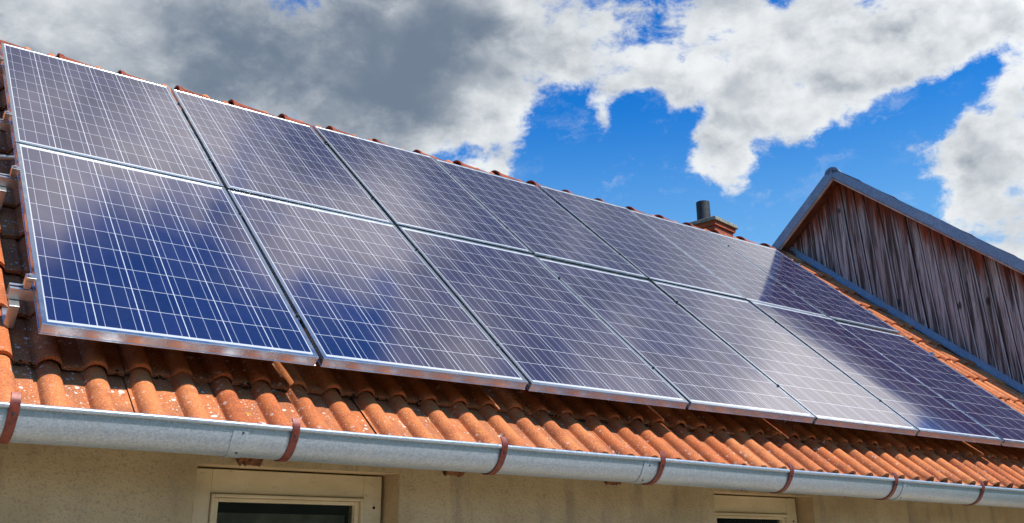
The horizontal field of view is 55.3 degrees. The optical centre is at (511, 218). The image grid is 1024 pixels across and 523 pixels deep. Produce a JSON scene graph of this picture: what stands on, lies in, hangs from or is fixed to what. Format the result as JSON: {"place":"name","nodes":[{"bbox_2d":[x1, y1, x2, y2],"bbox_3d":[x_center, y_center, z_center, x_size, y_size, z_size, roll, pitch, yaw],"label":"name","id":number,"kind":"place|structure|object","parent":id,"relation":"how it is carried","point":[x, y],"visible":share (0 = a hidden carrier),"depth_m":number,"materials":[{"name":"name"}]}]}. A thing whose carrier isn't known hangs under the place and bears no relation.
{"place":"outdoors","nodes":[
{"label":"outdoors","id":0,"kind":"place"},
{"bbox_2d":[0,0,1023,259],"label":"sky","id":1,"kind":"structure","parent":0,"point":[651,107],"materials":[{"name":"white"}]},
{"label":"ground","id":2,"kind":"structure","parent":0,"visible":0},
{"bbox_2d":[0,40,1023,522],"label":"house","id":3,"kind":"structure","parent":2,"relation":"on","point":[98,432],"depth_m":4.02,"materials":[{"name":"ceramic"}]},
{"bbox_2d":[0,155,14,159],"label":"metal rail","id":4,"kind":"object","parent":3,"relation":"on","point":[6,157],"visible":0.73,"depth_m":4.52,"materials":[{"name":"silver metal"}]},
{"bbox_2d":[192,468,381,522],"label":"window","id":5,"kind":"structure","parent":3,"relation":"in","point":[221,495],"depth_m":3.84,"materials":[{"name":"beige paint"}]},
{"bbox_2d":[0,56,800,265],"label":"mounting rail","id":6,"kind":"object","parent":3,"relation":"attached to","point":[1,72],"visible":0.12,"depth_m":6.09,"materials":[{"name":"metal"}]},
{"bbox_2d":[0,110,872,312],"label":"mounting rail","id":7,"kind":"object","parent":3,"relation":"attached to","point":[4,124],"visible":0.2,"depth_m":4.79,"materials":[{"name":"metal"}]},
{"bbox_2d":[0,42,223,186],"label":"solar panel","id":8,"kind":"object","parent":7,"relation":"attached to","point":[54,103],"visible":0.88,"depth_m":5.31,"materials":[{"name":"glass"}]},
{"bbox_2d":[171,89,392,223],"bbox_3d":[-1.461,-0.392,6.017,0.992,0.041,1.650,14,17,-34],"label":"solar panel","id":9,"kind":"object","parent":7,"relation":"attached to","point":[251,152],"visible":0.79,"depth_m":5.88,"materials":[{"name":"glass"}]},
{"bbox_2d":[313,125,531,253],"bbox_3d":[-0.650,-0.205,6.585,0.992,0.042,1.650,13,18,-34],"label":"solar panel","id":10,"kind":"object","parent":7,"relation":"attached to","point":[414,190],"visible":0.79,"depth_m":6.46,"materials":[{"name":"glass"}]},
{"bbox_2d":[434,158,647,279],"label":"solar panel","id":11,"kind":"object","parent":7,"relation":"attached to","point":[536,221],"visible":0.75,"depth_m":7.03,"materials":[{"name":"glass"}]},
{"bbox_2d":[537,185,745,299],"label":"solar panel","id":12,"kind":"object","parent":7,"relation":"attached to","point":[649,252],"visible":0.76,"depth_m":7.62,"materials":[{"name":"glass"}]},
{"bbox_2d":[630,210,827,316],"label":"solar panel","id":13,"kind":"object","parent":7,"relation":"attached to","point":[748,280],"visible":0.72,"depth_m":8.21,"materials":[{"name":"glass"}]},
{"bbox_2d":[708,231,900,334],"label":"solar panel","id":14,"kind":"object","parent":7,"relation":"attached to","point":[825,298],"visible":0.76,"depth_m":8.76,"materials":[{"name":"glass"}]},
{"bbox_2d":[0,165,934,355],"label":"mounting rail","id":15,"kind":"object","parent":3,"relation":"attached to","point":[10,180],"visible":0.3,"depth_m":4.23,"materials":[{"name":"metal"}]},
{"bbox_2d":[1,273,966,412],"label":"mounting rail","id":16,"kind":"object","parent":3,"relation":"attached to","point":[15,293],"visible":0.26,"depth_m":3.43,"materials":[{"name":"metal"}]},
{"bbox_2d":[13,143,318,365],"bbox_3d":[-1.520,0.109,4.131,0.992,0.041,1.650,13,18,-34],"label":"solar panel","id":17,"kind":"object","parent":16,"relation":"attached to","point":[121,254],"visible":1,"depth_m":3.92,"materials":[{"name":"glass"}]},
{"bbox_2d":[227,190,527,389],"bbox_3d":[-0.708,0.305,4.700,0.992,0.040,1.650,13,18,-34],"label":"solar panel","id":18,"kind":"object","parent":16,"relation":"attached to","point":[365,295],"visible":0.93,"depth_m":4.51,"materials":[{"name":"glass"}]},
{"bbox_2d":[398,226,688,408],"bbox_3d":[0.106,0.500,5.270,0.992,0.041,1.650,13,18,-34],"label":"solar panel","id":19,"kind":"object","parent":16,"relation":"attached to","point":[542,324],"visible":0.9,"depth_m":5.10,"materials":[{"name":"glass"}]},
{"bbox_2d":[536,257,815,422],"bbox_3d":[0.917,0.695,5.842,0.992,0.041,1.650,13,17,-34],"label":"solar panel","id":20,"kind":"object","parent":16,"relation":"attached to","point":[695,363],"visible":0.89,"depth_m":5.68,"materials":[{"name":"glass"}]},
{"bbox_2d":[651,281,918,435],"bbox_3d":[1.732,0.886,6.409,0.992,0.041,1.650,13,18,-34],"label":"solar panel","id":21,"kind":"object","parent":16,"relation":"attached to","point":[823,391],"visible":0.91,"depth_m":6.26,"materials":[{"name":"glass"}]},
{"bbox_2d":[749,300,1003,444],"bbox_3d":[2.547,1.075,6.981,0.992,0.041,1.650,13,18,-34],"label":"solar panel","id":22,"kind":"object","parent":16,"relation":"attached to","point":[924,409],"visible":0.91,"depth_m":6.84,"materials":[{"name":"glass"}]},
{"bbox_2d":[836,321,1023,447],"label":"solar panel","id":23,"kind":"object","parent":16,"relation":"attached to","point":[1002,420],"visible":0.78,"depth_m":7.52,"materials":[{"name":"glass"}]},
{"bbox_2d":[714,495,796,522],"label":"window","id":24,"kind":"structure","parent":3,"relation":"in","point":[728,508],"depth_m":5.33,"materials":[{"name":"beige paint"}]},
{"bbox_2d":[772,167,1023,393],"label":"barn","id":25,"kind":"structure","parent":2,"relation":"on","point":[957,291],"depth_m":9.94,"materials":[{"name":"wood"}]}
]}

